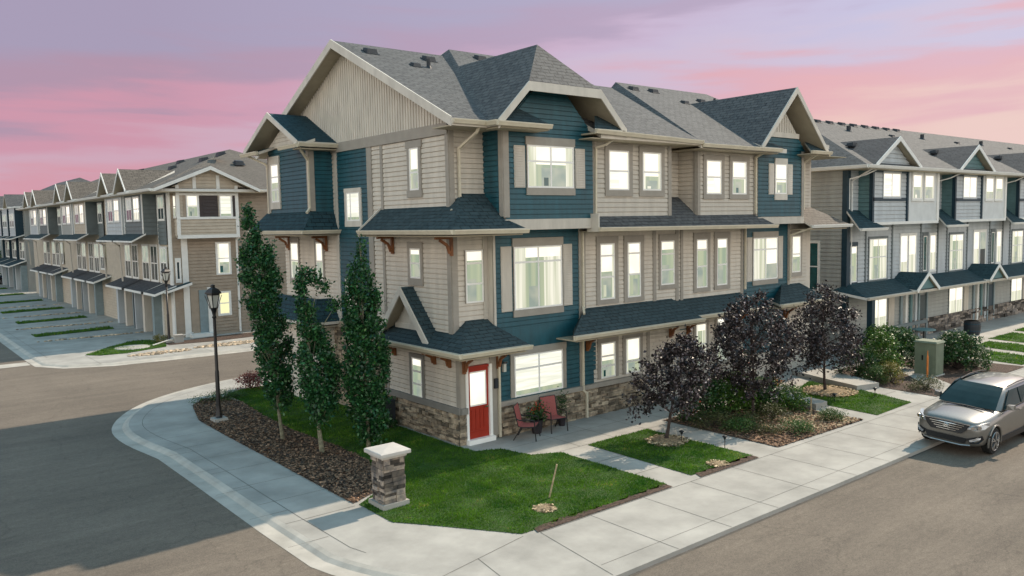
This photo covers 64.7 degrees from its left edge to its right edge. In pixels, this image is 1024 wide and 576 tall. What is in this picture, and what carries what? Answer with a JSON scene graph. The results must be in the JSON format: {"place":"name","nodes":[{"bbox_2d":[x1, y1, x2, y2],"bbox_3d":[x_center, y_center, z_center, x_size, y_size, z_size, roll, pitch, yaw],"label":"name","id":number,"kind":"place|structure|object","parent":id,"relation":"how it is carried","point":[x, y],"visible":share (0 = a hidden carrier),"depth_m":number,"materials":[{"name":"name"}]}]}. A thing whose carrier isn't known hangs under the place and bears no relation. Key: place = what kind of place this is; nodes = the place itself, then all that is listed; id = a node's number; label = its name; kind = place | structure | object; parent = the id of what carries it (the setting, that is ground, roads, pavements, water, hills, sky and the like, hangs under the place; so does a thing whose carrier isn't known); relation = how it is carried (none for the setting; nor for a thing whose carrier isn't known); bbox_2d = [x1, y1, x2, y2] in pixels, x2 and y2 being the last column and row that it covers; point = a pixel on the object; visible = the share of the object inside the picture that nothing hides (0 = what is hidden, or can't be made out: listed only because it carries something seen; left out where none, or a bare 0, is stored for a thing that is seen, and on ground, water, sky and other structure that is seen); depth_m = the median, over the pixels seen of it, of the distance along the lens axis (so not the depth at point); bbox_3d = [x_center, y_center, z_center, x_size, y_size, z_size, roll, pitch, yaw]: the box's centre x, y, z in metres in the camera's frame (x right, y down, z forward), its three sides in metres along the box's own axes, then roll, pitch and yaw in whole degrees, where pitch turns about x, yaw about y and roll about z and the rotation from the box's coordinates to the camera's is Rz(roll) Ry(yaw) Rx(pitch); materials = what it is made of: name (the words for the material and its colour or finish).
{"place":"outdoors","nodes":[
{"label":"outdoors","id":0,"kind":"place"},
{"bbox_2d":[0,284,256,364],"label":"pavement","id":1,"kind":"structure","parent":0,"point":[71,351],"depth_m":50.03,"materials":[{"name":"concrete"}]},
{"bbox_2d":[0,178,90,290],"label":"blue townhouse row","id":2,"kind":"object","parent":1,"relation":"on","point":[16,267],"visible":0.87,"depth_m":89.47,"materials":[{"name":"grey"}]},
{"bbox_2d":[16,149,287,337],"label":"tan townhouse row","id":3,"kind":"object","parent":1,"relation":"on","point":[110,245],"visible":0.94,"depth_m":51.32,"materials":[{"name":"beige wood"}]},
{"bbox_2d":[141,244,150,280],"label":"window","id":4,"kind":"structure","parent":3,"relation":"in","point":[144,247],"depth_m":52.42,"materials":[{"name":"glass"}]},
{"bbox_2d":[149,244,158,281],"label":"window","id":5,"kind":"structure","parent":3,"relation":"in","point":[153,247],"depth_m":50.95,"materials":[{"name":"glass"}]},
{"bbox_2d":[186,195,198,216],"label":"window","id":6,"kind":"structure","parent":3,"relation":"in","point":[192,210],"depth_m":47.97,"materials":[{"name":"glass"}]},
{"bbox_2d":[189,287,213,337],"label":"entrance door","id":7,"kind":"structure","parent":3,"relation":"in","point":[206,320],"depth_m":49.16,"materials":[{"name":"beige"}]},
{"bbox_2d":[215,242,231,274],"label":"window","id":8,"kind":"structure","parent":3,"relation":"in","point":[222,249],"depth_m":49.89,"materials":[{"name":"glass"}]},
{"bbox_2d":[218,291,231,315],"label":"window","id":9,"kind":"structure","parent":3,"relation":"in","point":[225,305],"depth_m":50.10,"materials":[{"name":"glass"}]},
{"bbox_2d":[219,195,232,216],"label":"window","id":10,"kind":"structure","parent":3,"relation":"in","point":[225,201],"depth_m":49.22,"materials":[{"name":"glass"}]},
{"bbox_2d":[165,332,253,344],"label":"mulch bed","id":11,"kind":"object","parent":1,"relation":"on","point":[225,337],"visible":0.6,"depth_m":47.91,"materials":[{"name":"brown wood"}]},
{"bbox_2d":[161,267,173,342],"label":"street lamp","id":12,"kind":"object","parent":11,"relation":"on","point":[165,271],"visible":0.99,"depth_m":46.56,"materials":[{"name":"metal"}]},
{"bbox_2d":[237,388,662,533],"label":"lawn","id":13,"kind":"structure","parent":0,"point":[498,523],"depth_m":20.19,"materials":[{"name":"green plant"}]},
{"bbox_2d":[230,370,263,390],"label":"shrub","id":14,"kind":"object","parent":13,"relation":"on","point":[246,380],"visible":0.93,"depth_m":32.77,"materials":[{"name":"red plant"}]},
{"bbox_2d":[335,234,395,447],"bbox_3d":[-4.255,1.592,23.430,1.686,6.345,1.613,-5,6,-39],"label":"columnar aspen","id":15,"kind":"object","parent":13,"relation":"on","point":[371,399],"visible":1,"depth_m":23.21,"materials":[{"name":"green plant"}]},
{"bbox_2d":[364,442,410,510],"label":"stone pillar","id":16,"kind":"structure","parent":13,"relation":"on","point":[388,475],"depth_m":18.81,"materials":[{"name":"stone"}]},
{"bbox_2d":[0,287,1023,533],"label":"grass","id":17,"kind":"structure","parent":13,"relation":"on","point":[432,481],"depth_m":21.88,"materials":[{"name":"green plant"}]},
{"bbox_2d":[0,342,1023,575],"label":"road","id":18,"kind":"structure","parent":0,"point":[84,491],"depth_m":18.65,"materials":[{"name":"grey asphalt"}]},
{"bbox_2d":[0,333,275,368],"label":"kerb","id":19,"kind":"structure","parent":18,"relation":"on","point":[26,356],"depth_m":41.55,"materials":[{"name":"concrete"}]},
{"bbox_2d":[112,375,422,575],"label":"kerb","id":20,"kind":"structure","parent":18,"relation":"on","point":[312,554],"depth_m":18.94,"materials":[{"name":"concrete"}]},
{"bbox_2d":[629,442,946,575],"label":"curb","id":21,"kind":"structure","parent":18,"relation":"on","point":[659,563],"depth_m":18.12,"materials":[{"name":"grey concrete"}]},
{"bbox_2d":[917,370,1023,453],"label":"parked car","id":22,"kind":"object","parent":18,"relation":"on","point":[984,411],"visible":1,"depth_m":22.98,"materials":[{"name":"paint"}]},
{"bbox_2d":[0,0,1023,195],"label":"sky","id":23,"kind":"structure","parent":0,"point":[89,88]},
{"bbox_2d":[5,298,1023,575],"bbox_3d":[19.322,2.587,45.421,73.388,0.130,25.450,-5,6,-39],"label":"pavement","id":24,"kind":"structure","parent":0,"point":[411,548],"depth_m":19.89,"materials":[{"name":"concrete"}]},
{"bbox_2d":[191,396,372,502],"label":"bark mulch","id":25,"kind":"object","parent":24,"relation":"on","point":[356,461],"visible":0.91,"depth_m":23.90,"materials":[{"name":"brown wood"}]},
{"bbox_2d":[205,284,227,422],"bbox_3d":[-10.017,2.211,27.369,0.501,4.680,0.501,-5,6,-39],"label":"street lamp","id":26,"kind":"object","parent":25,"relation":"on","point":[212,293],"visible":0.99,"depth_m":27.29,"materials":[{"name":"metal"}]},
{"bbox_2d":[187,387,247,402],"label":"shrub","id":27,"kind":"object","parent":25,"relation":"on","point":[232,395],"visible":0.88,"depth_m":30.98,"materials":[{"name":"green plant"}]},
{"bbox_2d":[233,201,297,438],"bbox_3d":[-7.439,1.046,24.698,1.858,7.358,1.566,0,5,13],"label":"columnar aspen","id":28,"kind":"object","parent":25,"relation":"on","point":[268,334],"visible":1,"depth_m":24.41,"materials":[{"name":"green plant"}]},
{"bbox_2d":[290,262,345,452],"bbox_3d":[-5.596,2.025,23.293,1.598,5.568,1.528,-5,6,-39],"label":"columnar aspen","id":29,"kind":"object","parent":25,"relation":"on","point":[320,398],"visible":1,"depth_m":23.06,"materials":[{"name":"green plant"}]},
{"bbox_2d":[513,402,540,440],"bbox_3d":[0.446,4.068,24.630,0.732,1.052,0.651,0,5,13],"label":"patio chair","id":30,"kind":"object","parent":24,"relation":"on","point":[521,424],"visible":1,"depth_m":24.58,"materials":[{"name":"red metal"}]},
{"bbox_2d":[525,395,553,433],"bbox_3d":[0.815,3.922,25.278,1.104,1.207,0.858,-5,6,-39],"label":"flower pot","id":31,"kind":"object","parent":24,"relation":"on","point":[536,410],"visible":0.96,"depth_m":25.14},
{"bbox_2d":[239,39,852,445],"bbox_3d":[1.923,-2.787,33.959,22.060,13.113,14.720,-5,6,-39],"label":"townhouse row","id":32,"kind":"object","parent":24,"relation":"on","point":[531,223],"visible":0.84,"depth_m":26.80,"materials":[{"name":"wood"}]},
{"bbox_2d":[268,155,281,208],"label":"window","id":33,"kind":"structure","parent":32,"relation":"in","point":[274,163],"depth_m":31.00,"materials":[{"name":"glass"}]},
{"bbox_2d":[289,237,300,282],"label":"window","id":34,"kind":"structure","parent":32,"relation":"in","point":[294,252],"depth_m":32.26,"materials":[{"name":"glass"}]},
{"bbox_2d":[314,238,325,284],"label":"window","id":35,"kind":"structure","parent":32,"relation":"in","point":[319,256],"depth_m":30.48,"materials":[{"name":"glass"}]},
{"bbox_2d":[344,187,362,226],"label":"window","id":36,"kind":"structure","parent":32,"relation":"in","point":[353,207],"depth_m":28.17,"materials":[{"name":"glass"}]},
{"bbox_2d":[405,139,422,197],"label":"window","id":37,"kind":"structure","parent":32,"relation":"in","point":[413,148],"depth_m":24.97,"materials":[{"name":"glass"}]},
{"bbox_2d":[407,242,423,285],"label":"window","id":38,"kind":"structure","parent":32,"relation":"in","point":[415,253],"depth_m":25.27,"materials":[{"name":"glass"}]},
{"bbox_2d":[409,352,425,397],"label":"window","id":39,"kind":"structure","parent":32,"relation":"in","point":[417,379],"depth_m":25.64,"materials":[{"name":"glass"}]},
{"bbox_2d":[463,250,484,303],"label":"window","id":40,"kind":"structure","parent":32,"relation":"in","point":[474,291],"depth_m":24.31,"materials":[{"name":"glass"}]},
{"bbox_2d":[465,363,495,445],"bbox_3d":[-0.955,3.473,24.228,1.000,2.340,0.220,-5,6,-39],"label":"entrance door","id":41,"kind":"structure","parent":32,"relation":"in","point":[478,378],"depth_m":24.27,"materials":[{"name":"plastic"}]},
{"bbox_2d":[511,237,563,317],"bbox_3d":[0.836,-0.370,25.527,2.110,2.440,0.065,-5,6,-39],"label":"window","id":42,"kind":"structure","parent":32,"relation":"in","point":[537,267],"depth_m":25.50,"materials":[{"name":"glass"}]},
{"bbox_2d":[510,343,566,397],"bbox_3d":[0.861,2.602,25.747,2.340,1.480,0.065,-5,6,-39],"label":"window","id":43,"kind":"structure","parent":32,"relation":"in","point":[535,370],"depth_m":25.73,"materials":[{"name":"glass"}]},
{"bbox_2d":[525,136,575,194],"bbox_3d":[1.190,-3.715,24.752,2.010,1.740,0.065,-5,6,-39],"label":"window","id":44,"kind":"structure","parent":32,"relation":"in","point":[550,164],"depth_m":24.71,"materials":[{"name":"glass"}]},
{"bbox_2d":[595,236,618,304],"bbox_3d":[3.238,-0.605,27.466,1.050,2.300,0.065,-5,6,-39],"label":"window","id":45,"kind":"structure","parent":32,"relation":"in","point":[607,266],"depth_m":27.45,"materials":[{"name":"glass"}]},
{"bbox_2d":[597,336,618,379],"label":"window","id":46,"kind":"structure","parent":32,"relation":"in","point":[607,348],"depth_m":27.70,"materials":[{"name":"glass"}]},
{"bbox_2d":[604,143,632,195],"bbox_3d":[3.538,-3.896,26.779,1.310,1.700,0.065,-5,6,-39],"label":"window","id":47,"kind":"structure","parent":32,"relation":"in","point":[618,159],"depth_m":26.76,"materials":[{"name":"glass"}]},
{"bbox_2d":[622,333,642,374],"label":"window","id":48,"kind":"structure","parent":32,"relation":"in","point":[632,344],"depth_m":28.46,"materials":[{"name":"glass"}]},
{"bbox_2d":[623,235,644,302],"bbox_3d":[4.267,-0.683,28.297,1.020,2.320,0.065,-5,6,-39],"label":"window","id":49,"kind":"structure","parent":32,"relation":"in","point":[633,245],"depth_m":28.28,"materials":[{"name":"glass"}]},
{"bbox_2d":[638,146,664,195],"bbox_3d":[4.807,-4.004,27.804,1.300,1.700,0.065,-5,6,-39],"label":"window","id":50,"kind":"structure","parent":32,"relation":"in","point":[651,165],"depth_m":27.79,"materials":[{"name":"glass"}]},
{"bbox_2d":[658,234,676,289],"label":"window","id":51,"kind":"structure","parent":32,"relation":"in","point":[667,259],"depth_m":29.40,"materials":[{"name":"glass"}]},
{"bbox_2d":[693,320,708,369],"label":"window","id":52,"kind":"structure","parent":32,"relation":"in","point":[701,330],"depth_m":30.92,"materials":[{"name":"glass"}]},
{"bbox_2d":[693,232,710,292],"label":"window","id":53,"kind":"structure","parent":32,"relation":"in","point":[701,241],"depth_m":30.64,"materials":[{"name":"glass"}]},
{"bbox_2d":[703,154,724,198],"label":"window","id":54,"kind":"structure","parent":32,"relation":"in","point":[713,165],"depth_m":29.96,"materials":[{"name":"glass"}]},
{"bbox_2d":[713,232,730,289],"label":"window","id":55,"kind":"structure","parent":32,"relation":"in","point":[721,279],"depth_m":31.44,"materials":[{"name":"glass"}]},
{"bbox_2d":[729,156,749,198],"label":"window","id":56,"kind":"structure","parent":32,"relation":"in","point":[739,166],"depth_m":30.93,"materials":[{"name":"glass"}]},
{"bbox_2d":[752,231,778,285],"bbox_3d":[10.425,-1.233,33.271,1.780,2.170,0.065,-5,6,-39],"label":"window","id":57,"kind":"structure","parent":32,"relation":"in","point":[764,244],"depth_m":33.24,"materials":[{"name":"glass"}]},
{"bbox_2d":[774,158,787,199],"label":"window","id":58,"kind":"structure","parent":32,"relation":"in","point":[781,164],"depth_m":32.51,"materials":[{"name":"glass"}]},
{"bbox_2d":[790,231,802,276],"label":"window","id":59,"kind":"structure","parent":32,"relation":"in","point":[796,252],"depth_m":34.70,"materials":[{"name":"glass"}]},
{"bbox_2d":[539,395,567,433],"bbox_3d":[1.305,3.978,25.529,0.651,1.052,0.732,-4,5,-31],"label":"patio chair","id":60,"kind":"object","parent":24,"relation":"on","point":[549,400],"visible":0.89,"depth_m":25.70,"materials":[{"name":"red metal"}]},
{"bbox_2d":[534,484,671,531],"bbox_3d":[2.158,5.026,18.672,4.400,0.001,0.307,-5,6,-39],"label":"soil edge","id":61,"kind":"object","parent":24,"relation":"on","point":[567,518],"visible":1,"depth_m":18.44,"materials":[{"name":"brown soil"}]},
{"bbox_2d":[696,455,757,476],"bbox_3d":[5.710,4.723,21.539,2.550,0.001,0.304,-5,6,-39],"label":"soil edge","id":62,"kind":"object","parent":24,"relation":"on","point":[719,468],"visible":1,"depth_m":21.44,"materials":[{"name":"brown soil"}]},
{"bbox_2d":[665,401,863,446],"bbox_3d":[8.293,4.277,26.428,5.150,0.001,4.350,-5,6,-39],"label":"mulch bed","id":63,"kind":"object","parent":24,"relation":"on","point":[786,433],"visible":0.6,"depth_m":25.02,"materials":[{"name":"brown wood"}]},
{"bbox_2d":[682,375,737,420],"bbox_3d":[6.497,3.582,26.824,1.780,1.461,1.942,-2,5,-12],"label":"shrub","id":64,"kind":"object","parent":63,"relation":"on","point":[719,399],"visible":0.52,"depth_m":26.49,"materials":[{"name":"green plant"}]},
{"bbox_2d":[691,408,737,431],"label":"shrub","id":65,"kind":"object","parent":63,"relation":"on","point":[723,416],"visible":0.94,"depth_m":25.50,"materials":[{"name":"green plant"}]},
{"bbox_2d":[702,371,763,414],"bbox_3d":[7.110,3.459,27.250,2.230,1.608,2.296,-5,6,-39],"label":"shrub","id":66,"kind":"object","parent":63,"relation":"on","point":[740,393],"visible":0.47,"depth_m":26.71,"materials":[{"name":"green plant"}]},
{"bbox_2d":[719,413,757,434],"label":"shrub","id":67,"kind":"object","parent":63,"relation":"on","point":[742,426],"visible":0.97,"depth_m":24.91,"materials":[{"name":"green plant"}]},
{"bbox_2d":[707,288,807,417],"bbox_3d":[7.967,2.141,26.468,3.214,4.301,3.106,1,5,22],"label":"purple tree","id":68,"kind":"object","parent":63,"relation":"on","point":[731,340],"visible":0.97,"depth_m":26.09,"materials":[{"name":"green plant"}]},
{"bbox_2d":[729,376,793,412],"bbox_3d":[8.364,3.554,27.651,2.076,1.312,2.177,-5,6,-39],"label":"shrub","id":69,"kind":"object","parent":63,"relation":"on","point":[766,398],"visible":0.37,"depth_m":27.37,"materials":[{"name":"green plant"}]},
{"bbox_2d":[750,400,795,422],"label":"shrub","id":70,"kind":"object","parent":63,"relation":"on","point":[773,416],"visible":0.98,"depth_m":26.29,"materials":[{"name":"green plant"}]},
{"bbox_2d":[774,381,810,412],"bbox_3d":[9.421,3.699,27.526,1.498,1.013,1.411,-5,6,-39],"label":"shrub","id":71,"kind":"object","parent":63,"relation":"on","point":[794,390],"visible":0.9,"depth_m":27.36,"materials":[{"name":"green plant"}]},
{"bbox_2d":[777,416,819,436],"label":"shrub","id":72,"kind":"object","parent":63,"relation":"on","point":[800,427],"visible":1,"depth_m":24.63,"materials":[{"name":"green plant"}]},
{"bbox_2d":[778,411,856,430],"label":"bark chips","id":73,"kind":"object","parent":63,"relation":"on","point":[845,421],"visible":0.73,"depth_m":26.10,"materials":[{"name":"brown wood"}]},
{"bbox_2d":[792,367,878,389],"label":"raised path","id":74,"kind":"structure","parent":24,"relation":"on","point":[849,381],"depth_m":31.81,"materials":[{"name":"concrete"}]},
{"bbox_2d":[809,119,1023,348],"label":"grey townhouse row","id":75,"kind":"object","parent":24,"relation":"on","point":[934,234],"visible":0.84,"depth_m":43.04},
{"bbox_2d":[810,241,819,292],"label":"window","id":76,"kind":"structure","parent":75,"relation":"in","point":[814,245],"depth_m":39.98,"materials":[{"name":"glass"}]},
{"bbox_2d":[849,242,857,283],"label":"window","id":77,"kind":"structure","parent":75,"relation":"in","point":[854,244],"depth_m":39.20,"materials":[{"name":"glass"}]},
{"bbox_2d":[867,236,887,281],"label":"window","id":78,"kind":"structure","parent":75,"relation":"in","point":[877,263],"depth_m":40.61,"materials":[{"name":"glass"}]},
{"bbox_2d":[875,298,887,326],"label":"window","id":79,"kind":"structure","parent":75,"relation":"in","point":[881,305],"depth_m":41.14,"materials":[{"name":"glass"}]},
{"bbox_2d":[882,171,901,198],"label":"window","id":80,"kind":"structure","parent":75,"relation":"in","point":[891,181],"depth_m":39.68,"materials":[{"name":"white glass"}]},
{"bbox_2d":[899,233,908,271],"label":"window","id":81,"kind":"structure","parent":75,"relation":"in","point":[904,237],"depth_m":42.34,"materials":[{"name":"glass"}]},
{"bbox_2d":[908,233,916,271],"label":"window","id":82,"kind":"structure","parent":75,"relation":"in","point":[912,250],"depth_m":42.96,"materials":[{"name":"glass"}]},
{"bbox_2d":[911,172,923,200],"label":"window","id":83,"kind":"structure","parent":75,"relation":"in","point":[917,178],"depth_m":41.28,"materials":[{"name":"glass"}]},
{"bbox_2d":[921,232,928,271],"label":"window","id":84,"kind":"structure","parent":75,"relation":"in","point":[925,235],"depth_m":43.87,"materials":[{"name":"glass"}]},
{"bbox_2d":[923,172,935,200],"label":"window","id":85,"kind":"structure","parent":75,"relation":"in","point":[929,178],"depth_m":42.13,"materials":[{"name":"glass"}]},
{"bbox_2d":[928,233,936,271],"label":"window","id":86,"kind":"structure","parent":75,"relation":"in","point":[932,236],"depth_m":44.45,"materials":[{"name":"glass"}]},
{"bbox_2d":[948,287,962,313],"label":"window","id":87,"kind":"structure","parent":75,"relation":"in","point":[955,295],"depth_m":46.62,"materials":[{"name":"glass"}]},
{"bbox_2d":[948,232,964,271],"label":"window","id":88,"kind":"structure","parent":75,"relation":"in","point":[956,239],"depth_m":46.31,"materials":[{"name":"glass"}]},
{"bbox_2d":[962,175,977,198],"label":"window","id":89,"kind":"structure","parent":75,"relation":"in","point":[969,188],"depth_m":45.39,"materials":[{"name":"white glass"}]},
{"bbox_2d":[1010,277,1022,300],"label":"window","id":90,"kind":"structure","parent":75,"relation":"in","point":[1016,284],"depth_m":52.31,"materials":[{"name":"glass"}]},
{"bbox_2d":[1010,229,1023,263],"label":"window","id":91,"kind":"structure","parent":75,"relation":"in","point":[1017,236],"depth_m":52.02,"materials":[{"name":"glass"}]},
{"bbox_2d":[833,359,1023,395],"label":"mulch bed","id":92,"kind":"object","parent":24,"relation":"on","point":[952,374],"visible":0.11,"depth_m":33.14,"materials":[{"name":"brown wood"}]},
{"bbox_2d":[834,345,886,377],"bbox_3d":[14.217,2.968,32.722,1.966,1.446,2.047,-5,6,-39],"label":"shrub","id":93,"kind":"object","parent":92,"relation":"on","point":[857,372],"visible":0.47,"depth_m":32.56,"materials":[{"name":"green plant"}]},
{"bbox_2d":[859,364,896,385],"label":"shrub","id":94,"kind":"object","parent":92,"relation":"on","point":[883,378],"visible":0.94,"depth_m":31.50,"materials":[{"name":"green plant"}]},
{"bbox_2d":[855,328,907,377],"bbox_3d":[15.121,2.634,32.918,2.123,2.019,1.904,-3,5,-19],"label":"shrub","id":95,"kind":"object","parent":92,"relation":"on","point":[885,343],"visible":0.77,"depth_m":32.76,"materials":[{"name":"green plant"}]},
{"bbox_2d":[867,326,919,368],"bbox_3d":[16.613,2.533,35.214,2.872,1.811,2.668,-5,6,-39],"label":"shrub","id":96,"kind":"object","parent":92,"relation":"on","point":[903,336],"visible":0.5,"depth_m":34.72,"materials":[{"name":"green plant"}]},
{"bbox_2d":[879,360,909,384],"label":"shrub","id":97,"kind":"object","parent":92,"relation":"on","point":[900,372],"visible":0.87,"depth_m":31.59,"materials":[{"name":"green plant"}]},
{"bbox_2d":[901,373,949,391],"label":"shrub","id":98,"kind":"object","parent":92,"relation":"on","point":[916,386],"visible":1,"depth_m":30.27,"materials":[{"name":"green plant"}]},
{"bbox_2d":[912,338,944,376],"bbox_3d":[17.111,2.853,33.184,0.800,1.430,0.950,-5,6,-39],"label":"utility box","id":99,"kind":"object","parent":92,"relation":"on","point":[934,348],"visible":0.97,"depth_m":32.94,"materials":[{"name":"metal"}]},
{"bbox_2d":[933,329,994,372],"bbox_3d":[18.714,2.584,34.130,2.738,1.800,2.790,-5,6,-39],"label":"shrub","id":100,"kind":"object","parent":92,"relation":"on","point":[956,353],"visible":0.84,"depth_m":33.69,"materials":[{"name":"green plant"}]},
{"bbox_2d":[589,430,750,474],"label":"lawn","id":101,"kind":"structure","parent":0,"point":[673,448],"depth_m":22.80,"materials":[{"name":"green plant"}]},
{"bbox_2d":[618,324,722,437],"bbox_3d":[4.755,2.820,23.962,3.154,3.500,2.533,-5,6,-39],"label":"purple tree","id":102,"kind":"object","parent":101,"relation":"on","point":[668,354],"visible":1,"depth_m":23.62,"materials":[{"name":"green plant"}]},
{"bbox_2d":[802,381,909,414],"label":"lawn","id":103,"kind":"structure","parent":0,"point":[887,399],"depth_m":28.43,"materials":[{"name":"green plant"}]},
{"bbox_2d":[783,279,868,389],"bbox_3d":[11.437,1.776,30.438,3.668,4.252,3.482,3,6,38],"label":"purple tree","id":104,"kind":"object","parent":103,"relation":"on","point":[821,311],"visible":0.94,"depth_m":29.70,"materials":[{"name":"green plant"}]},
{"bbox_2d":[802,387,856,397],"bbox_3d":[11.898,3.841,30.333,1.970,0.100,2.000,-5,6,-39],"label":"bark mound","id":105,"kind":"object","parent":103,"relation":"on","point":[837,391],"visible":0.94,"depth_m":30.14,"materials":[{"name":"brown wood"}]},
{"bbox_2d":[803,384,857,396],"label":"bark chips","id":106,"kind":"object","parent":105,"relation":"on","point":[831,394],"visible":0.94,"depth_m":30.20,"materials":[{"name":"brown wood"}]},
{"bbox_2d":[883,364,950,392],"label":"path","id":107,"kind":"structure","parent":0,"point":[908,370],"depth_m":32.41,"materials":[{"name":"concrete"}]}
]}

